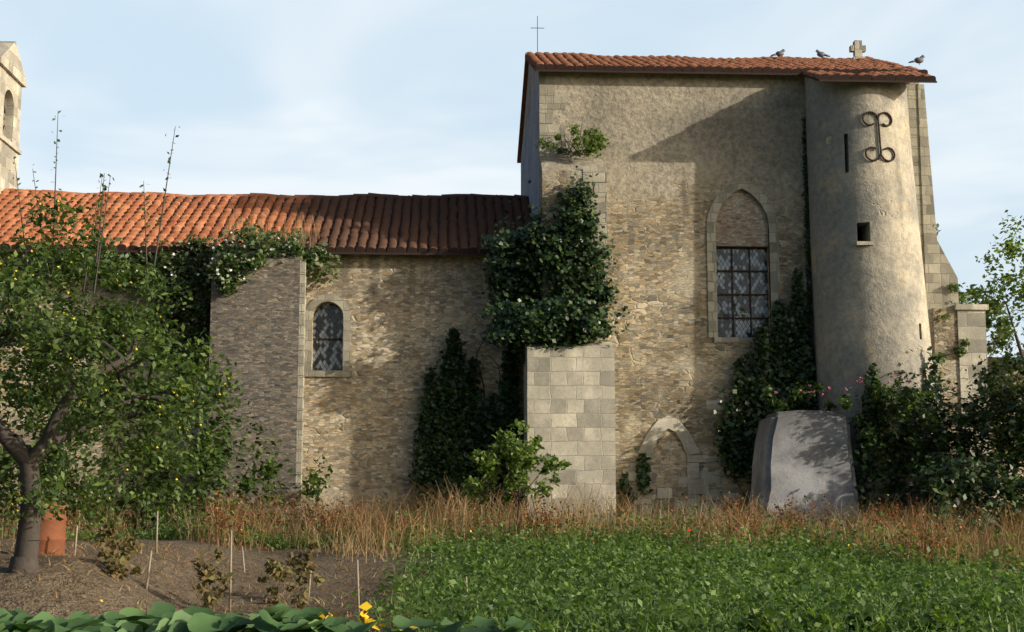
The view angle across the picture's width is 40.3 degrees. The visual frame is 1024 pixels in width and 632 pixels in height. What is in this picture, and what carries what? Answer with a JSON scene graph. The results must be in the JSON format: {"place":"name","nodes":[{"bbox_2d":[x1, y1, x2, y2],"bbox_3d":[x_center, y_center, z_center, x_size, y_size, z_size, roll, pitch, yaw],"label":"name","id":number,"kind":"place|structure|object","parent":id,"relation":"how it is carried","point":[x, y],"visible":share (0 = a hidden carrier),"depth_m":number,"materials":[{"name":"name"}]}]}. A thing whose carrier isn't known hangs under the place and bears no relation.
{"place":"outdoors","nodes":[
{"label":"outdoors","id":0,"kind":"place"},
{"bbox_2d":[4,188,528,198],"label":"roof ridge","id":1,"kind":"structure","parent":0,"point":[323,196],"depth_m":40.55,"materials":[{"name":"orange tile"}]},
{"bbox_2d":[52,288,759,519],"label":"ivy stems","id":2,"kind":"object","parent":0,"point":[483,398],"visible":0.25,"depth_m":35.45,"materials":[{"name":"brown plant"}]},
{"bbox_2d":[0,535,1022,631],"bbox_3d":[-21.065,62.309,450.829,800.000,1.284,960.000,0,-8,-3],"label":"ground","id":3,"kind":"structure","parent":0,"point":[31,594],"depth_m":20.08,"materials":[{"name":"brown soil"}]},
{"bbox_2d":[38,501,66,555],"bbox_3d":[-6.820,3.117,20.373,0.597,0.880,0.597,0,-8,-3],"label":"terracotta pot","id":4,"kind":"object","parent":3,"relation":"on","point":[53,535],"visible":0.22,"depth_m":20.15,"materials":[{"name":"orange ceramic"}]},
{"bbox_2d":[0,119,249,572],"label":"plum tree","id":5,"kind":"object","parent":3,"relation":"on","point":[108,320],"depth_m":16.68,"materials":[{"name":"green plant"}]},
{"bbox_2d":[9,110,179,296],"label":"tall shoots","id":6,"kind":"object","parent":5,"relation":"attached to","point":[102,215],"visible":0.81,"depth_m":17.38,"materials":[{"name":"green plant"}]},
{"bbox_2d":[0,200,229,511],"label":"plums","id":7,"kind":"object","parent":5,"relation":"on","point":[116,380],"visible":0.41,"depth_m":16.81,"materials":[{"name":"food"}]},
{"bbox_2d":[0,277,335,536],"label":"bushes","id":8,"kind":"object","parent":3,"relation":"on","point":[246,485],"visible":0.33,"depth_m":30.97,"materials":[{"name":"green plant"}]},
{"bbox_2d":[89,517,324,608],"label":"small plants","id":9,"kind":"object","parent":3,"relation":"on","point":[128,544],"visible":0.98,"depth_m":18.15,"materials":[{"name":"plant"}]},
{"bbox_2d":[0,600,418,631],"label":"squash","id":10,"kind":"object","parent":3,"relation":"on","point":[159,616],"depth_m":13.07,"materials":[{"name":"green plant"}]},
{"bbox_2d":[0,251,536,526],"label":"nave walls","id":11,"kind":"structure","parent":3,"relation":"on","point":[407,312],"depth_m":35.60,"materials":[{"name":"beige stone"}]},
{"bbox_2d":[0,65,21,193],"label":"bell tower","id":12,"kind":"structure","parent":11,"relation":"attached to","point":[10,92],"depth_m":40.99,"materials":[{"name":"beige stone"}]},
{"bbox_2d":[0,41,26,154],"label":"bell tower cap","id":13,"kind":"object","parent":12,"relation":"on","point":[10,62],"visible":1,"depth_m":40.72,"materials":[{"name":"beige stone"}]},
{"bbox_2d":[5,216,347,365],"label":"climbing vine","id":14,"kind":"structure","parent":11,"relation":"attached to","point":[192,307],"depth_m":35.07,"materials":[{"name":"green plant"}]},
{"bbox_2d":[127,232,289,323],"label":"flowers","id":15,"kind":"object","parent":14,"relation":"on","point":[212,258],"visible":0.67,"depth_m":34.61,"materials":[{"name":"plant"}]},
{"bbox_2d":[205,249,303,525],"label":"buttress","id":16,"kind":"structure","parent":11,"relation":"attached to","point":[254,327],"depth_m":34.26,"materials":[{"name":"beige stone"}]},
{"bbox_2d":[295,261,305,519],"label":"buttress quoins","id":17,"kind":"object","parent":16,"relation":"attached to","point":[300,390],"visible":0.79,"depth_m":34.27,"materials":[{"name":"beige stone"}]},
{"bbox_2d":[0,189,532,252],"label":"tiled roof","id":18,"kind":"structure","parent":11,"relation":"on","point":[472,219],"depth_m":38.18,"materials":[{"name":"orange tile"}]},
{"bbox_2d":[1,243,505,253],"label":"nave roof ends","id":19,"kind":"object","parent":18,"relation":"attached to","point":[341,249],"visible":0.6,"depth_m":35.58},
{"bbox_2d":[222,203,319,245],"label":"roof stalks","id":20,"kind":"object","parent":18,"relation":"on","point":[284,227],"visible":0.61,"depth_m":36.00,"materials":[{"name":"brown plant"}]},
{"bbox_2d":[2,196,532,254],"bbox_3d":[-7.510,-2.549,38.039,16.250,2.578,4.880,0,-8,-3],"label":"roof eave","id":21,"kind":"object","parent":11,"relation":"on","point":[337,207],"depth_m":38.16,"materials":[{"name":"brown tile"}]},
{"bbox_2d":[304,294,351,376],"bbox_3d":[-4.724,0.498,35.695,1.280,2.130,0.160,0,-8,-3],"label":"window surround","id":22,"kind":"object","parent":11,"relation":"attached to","point":[314,303],"visible":0.94,"depth_m":35.64,"materials":[{"name":"beige stone"}]},
{"bbox_2d":[312,303,342,369],"bbox_3d":[-4.739,0.557,36.015,0.840,1.820,0.030,0,-8,-3],"label":"window","id":23,"kind":"structure","parent":22,"relation":"in","point":[328,323],"depth_m":36.00,"materials":[{"name":"grey glass"}]},
{"bbox_2d":[313,338,342,339],"bbox_3d":[-4.736,0.598,35.949,0.800,0.040,0.030,0,-8,-3],"label":"window bar","id":24,"kind":"object","parent":23,"relation":"attached to","point":[327,338],"visible":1,"depth_m":35.93,"materials":[{"name":"black metal"}]},
{"bbox_2d":[74,511,467,615],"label":"garden stakes","id":25,"kind":"object","parent":3,"relation":"on","point":[230,580],"visible":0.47,"depth_m":18.46,"materials":[{"name":"brown wood"}]},
{"bbox_2d":[308,615,535,631],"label":"leafy plants","id":26,"kind":"object","parent":3,"relation":"on","point":[480,623],"visible":0.98,"depth_m":12.98,"materials":[{"name":"green plant"}]},
{"bbox_2d":[408,327,523,518],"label":"cone shrubs","id":27,"kind":"object","parent":3,"relation":"on","point":[446,412],"visible":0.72,"depth_m":35.16,"materials":[{"name":"green plant"}]},
{"bbox_2d":[0,486,1023,631],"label":"weed leaves","id":28,"kind":"object","parent":3,"relation":"on","point":[849,598],"visible":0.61,"depth_m":19.52,"materials":[{"name":"green plant"}]},
{"bbox_2d":[0,469,1023,578],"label":"dry grass","id":29,"kind":"structure","parent":3,"relation":"on","point":[379,528],"depth_m":29.34,"materials":[{"name":"beige plant"}]},
{"bbox_2d":[0,489,1023,554],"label":"weeds","id":30,"kind":"object","parent":3,"relation":"on","point":[548,519],"visible":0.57,"depth_m":28.93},
{"bbox_2d":[1,493,1023,562],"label":"dock stalks","id":31,"kind":"object","parent":3,"relation":"on","point":[216,525],"visible":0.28,"depth_m":28.69,"materials":[{"name":"brown plant"}]},
{"bbox_2d":[460,418,571,539],"bbox_3d":[0.076,3.565,29.858,2.386,2.704,1.738,0,-8,-3],"label":"young tree","id":32,"kind":"object","parent":3,"relation":"on","point":[525,455],"depth_m":29.67,"materials":[{"name":"green plant"}]},
{"bbox_2d":[524,342,615,527],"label":"buttress","id":33,"kind":"structure","parent":3,"relation":"on","point":[569,405],"depth_m":33.73,"materials":[{"name":"beige stone"}]},
{"bbox_2d":[540,158,606,341],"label":"buttress block","id":34,"kind":"structure","parent":33,"relation":"on","point":[555,175],"depth_m":35.12,"materials":[{"name":"beige stone"}]},
{"bbox_2d":[464,165,629,367],"bbox_3d":[0.845,-1.069,35.007,4.145,5.416,2.689,0,-8,-3],"label":"ivy","id":35,"kind":"object","parent":34,"relation":"attached to","point":[525,259],"visible":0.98,"depth_m":34.55,"materials":[{"name":"green plant"}]},
{"bbox_2d":[534,124,610,157],"bbox_3d":[1.558,-4.518,35.704,2.024,0.946,1.144,0,-8,-3],"label":"wall plant","id":36,"kind":"object","parent":34,"relation":"on","point":[592,143],"visible":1,"depth_m":35.63,"materials":[{"name":"green plant"}]},
{"bbox_2d":[545,119,600,155],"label":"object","id":37,"kind":"object","parent":36,"relation":"attached to","point":[572,153],"visible":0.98,"depth_m":35.62,"materials":[{"name":"plant"}]},
{"bbox_2d":[583,166,607,340],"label":"block buttress quoins","id":38,"kind":"object","parent":34,"relation":"attached to","point":[600,186],"visible":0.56,"depth_m":35.09,"materials":[{"name":"beige stone"}]},
{"bbox_2d":[146,521,1023,631],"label":"green grass","id":39,"kind":"structure","parent":3,"relation":"on","point":[724,627],"depth_m":20.01,"materials":[{"name":"green plant"}]},
{"bbox_2d":[265,521,1017,550],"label":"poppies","id":40,"kind":"object","parent":3,"relation":"on","point":[716,525],"visible":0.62,"depth_m":27.14,"materials":[{"name":"red plant"}]},
{"bbox_2d":[522,64,924,523],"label":"stone wall","id":41,"kind":"structure","parent":3,"relation":"on","point":[681,152],"depth_m":36.27,"materials":[{"name":"stone"}]},
{"bbox_2d":[517,59,528,162],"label":"roof verge","id":42,"kind":"structure","parent":41,"relation":"on","point":[524,90],"depth_m":43.33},
{"bbox_2d":[521,71,539,224],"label":"wall","id":43,"kind":"structure","parent":41,"relation":"attached to","point":[530,163],"depth_m":39.05,"materials":[{"name":"grey paint"}]},
{"bbox_2d":[525,57,802,74],"bbox_3d":[5.664,-6.982,38.976,10.340,1.980,4.830,0,-8,-3],"label":"roof eave","id":44,"kind":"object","parent":41,"relation":"on","point":[665,72],"depth_m":36.38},
{"bbox_2d":[617,401,738,524],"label":"blocked door stones","id":45,"kind":"object","parent":41,"relation":"attached to","point":[693,482],"visible":0.69,"depth_m":35.29,"materials":[{"name":"beige stone"}]},
{"bbox_2d":[525,52,920,72],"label":"tiled roof","id":46,"kind":"structure","parent":41,"relation":"on","point":[575,60],"depth_m":38.72,"materials":[{"name":"tile"}]},
{"bbox_2d":[535,64,927,73],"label":"roof ends","id":47,"kind":"object","parent":46,"relation":"attached to","point":[766,69],"visible":0.73,"depth_m":36.41,"materials":[{"name":"tile"}]},
{"bbox_2d":[771,49,784,55],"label":"pigeon","id":48,"kind":"object","parent":46,"relation":"on","point":[780,53],"visible":1,"depth_m":41.60,"materials":[{"name":"grey"}]},
{"bbox_2d":[816,49,829,56],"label":"pigeon","id":49,"kind":"object","parent":46,"relation":"on","point":[821,54],"visible":1,"depth_m":41.66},
{"bbox_2d":[849,40,865,58],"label":"stone cross","id":50,"kind":"object","parent":46,"relation":"on","point":[857,48],"visible":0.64,"depth_m":41.68,"materials":[{"name":"beige stone"}]},
{"bbox_2d":[908,55,923,64],"bbox_3d":[10.722,-6.779,36.877,0.456,0.270,0.150,0,-8,-3],"label":"pigeon","id":51,"kind":"object","parent":46,"relation":"on","point":[919,60],"visible":1,"depth_m":36.83,"materials":[{"name":"grey"}]},
{"bbox_2d":[539,71,925,288],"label":"corner quoins","id":52,"kind":"object","parent":41,"relation":"attached to","point":[550,80],"visible":0.34,"depth_m":36.51,"materials":[{"name":"beige stone"}]},
{"bbox_2d":[706,179,779,342],"bbox_3d":[5.988,-1.431,36.169,1.880,4.300,0.170,0,-8,-3],"label":"window surround","id":53,"kind":"object","parent":41,"relation":"attached to","point":[758,194],"visible":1,"depth_m":36.13,"materials":[{"name":"beige stone"}]},
{"bbox_2d":[716,249,768,337],"bbox_3d":[5.975,-0.595,36.338,1.440,2.450,0.030,0,-8,-3],"label":"window","id":54,"kind":"structure","parent":53,"relation":"in","point":[759,285],"depth_m":36.33,"materials":[{"name":"grey glass"}]},
{"bbox_2d":[716,247,768,336],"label":"window bars","id":55,"kind":"object","parent":53,"relation":"in","point":[750,294],"visible":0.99,"depth_m":36.32,"materials":[{"name":"metal"}]},
{"bbox_2d":[711,267,817,483],"bbox_3d":[6.543,1.493,35.457,3.059,5.588,0.888,0,-8,-3],"label":"ivy","id":56,"kind":"object","parent":41,"relation":"attached to","point":[747,410],"visible":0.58,"depth_m":35.36,"materials":[{"name":"green plant"}]},
{"bbox_2d":[498,343,953,516],"bbox_3d":[5.206,2.594,34.527,11.294,4.767,1.392,-1,-8,9],"label":"ivy base","id":57,"kind":"object","parent":3,"relation":"on","point":[872,377],"visible":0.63,"depth_m":33.63,"materials":[{"name":"green plant"}]},
{"bbox_2d":[745,410,862,530],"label":"concrete buttress","id":58,"kind":"structure","parent":3,"relation":"on","point":[807,453],"depth_m":33.28,"materials":[{"name":"grey concrete"}]},
{"bbox_2d":[761,373,934,426],"bbox_3d":[8.157,2.085,33.857,4.037,1.271,1.611,-5,-9,32],"label":"rose bush","id":59,"kind":"object","parent":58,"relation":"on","point":[842,400],"depth_m":33.53,"materials":[{"name":"green plant"}]},
{"bbox_2d":[739,600,960,631],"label":"leafy plants","id":60,"kind":"object","parent":3,"relation":"on","point":[866,614],"visible":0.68,"depth_m":14.41,"materials":[{"name":"green plant"}]},
{"bbox_2d":[804,77,945,525],"bbox_3d":[9.319,-0.179,35.665,3.279,13.324,3.154,0,-8,-3],"label":"turret","id":61,"kind":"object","parent":3,"relation":"on","point":[869,304],"visible":0.62,"depth_m":34.77,"materials":[{"name":"paint"}]},
{"bbox_2d":[801,116,815,386],"bbox_3d":[7.692,-1.710,36.191,0.294,7.169,0.182,-1,-8,9],"label":"moss streak","id":62,"kind":"object","parent":61,"relation":"attached to","point":[805,194],"visible":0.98,"depth_m":36.24,"materials":[{"name":"green plant"}]},
{"bbox_2d":[855,241,873,245],"bbox_3d":[8.728,-1.788,34.537,0.420,0.090,0.210,0,-8,-3],"label":"window sill","id":63,"kind":"structure","parent":61,"relation":"attached to","point":[861,243],"depth_m":34.44,"materials":[{"name":"beige stone"}]},
{"bbox_2d":[801,74,936,82],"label":"turret roof","id":64,"kind":"structure","parent":61,"relation":"on","point":[814,78],"depth_m":34.85,"materials":[{"name":"brown tile"}]},
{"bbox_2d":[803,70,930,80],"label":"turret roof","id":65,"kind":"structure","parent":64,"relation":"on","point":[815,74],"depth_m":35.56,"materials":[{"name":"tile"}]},
{"bbox_2d":[818,74,935,80],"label":"turret roof ends","id":66,"kind":"object","parent":65,"relation":"attached to","point":[903,77],"visible":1,"depth_m":34.83,"materials":[{"name":"brown tile"}]},
{"bbox_2d":[862,111,894,161],"bbox_3d":[9.197,-4.496,34.915,0.835,1.297,0.130,1,-8,-8],"label":"wall anchor","id":67,"kind":"object","parent":61,"relation":"attached to","point":[883,124],"visible":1,"depth_m":34.90,"materials":[{"name":"grey metal"}]},
{"bbox_2d":[844,340,1023,540],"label":"bushes","id":68,"kind":"object","parent":3,"relation":"on","point":[1009,439],"visible":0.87,"depth_m":32.92,"materials":[{"name":"green plant"}]},
{"bbox_2d":[917,84,958,376],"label":"buttress","id":69,"kind":"structure","parent":3,"relation":"on","point":[940,276],"depth_m":36.37,"materials":[{"name":"stone"}]},
{"bbox_2d":[932,308,964,516],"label":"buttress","id":70,"kind":"structure","parent":69,"relation":"attached to","point":[945,334],"depth_m":35.96,"materials":[{"name":"stone"}]},
{"bbox_2d":[929,223,1014,362],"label":"plants","id":71,"kind":"object","parent":69,"relation":"attached to","point":[1001,331],"visible":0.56,"depth_m":36.47,"materials":[{"name":"green plant"}]},
{"bbox_2d":[954,304,993,521],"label":"buttress pier","id":72,"kind":"structure","parent":3,"relation":"on","point":[971,321],"depth_m":35.97,"materials":[{"name":"beige stone"}]},
{"bbox_2d":[962,210,1023,458],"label":"tree","id":73,"kind":"object","parent":3,"relation":"on","point":[976,293],"depth_m":37.87,"materials":[{"name":"green plant"}]},
{"bbox_2d":[987,357,1023,519],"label":"low apse wall","id":74,"kind":"structure","parent":3,"relation":"on","point":[993,359],"depth_m":39.01,"materials":[{"name":"stone"}]},
{"bbox_2d":[0,0,1023,356],"label":"sky","id":75,"kind":"structure","parent":0,"point":[283,97],"materials":[{"name":"blue"}]},
{"bbox_2d":[537,16,537,51],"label":"iron cross","id":76,"kind":"object","parent":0,"point":[537,33],"visible":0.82,"depth_m":41.36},
{"bbox_2d":[651,429,687,525],"bbox_3d":[3.979,4.559,35.280,0.940,3.430,0.078,0,-8,-3],"label":"blocked doorway","id":77,"kind":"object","parent":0,"point":[669,450],"visible":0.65,"depth_m":35.33,"materials":[{"name":"beige stone"}]},
{"bbox_2d":[525,53,867,58],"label":"block roof ridge","id":78,"kind":"structure","parent":0,"point":[684,57],"depth_m":41.37,"materials":[{"name":"orange tile"}]},
{"bbox_2d":[716,189,767,246],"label":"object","id":79,"kind":"object","parent":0,"point":[741,220],"visible":0.86,"depth_m":36.37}
]}

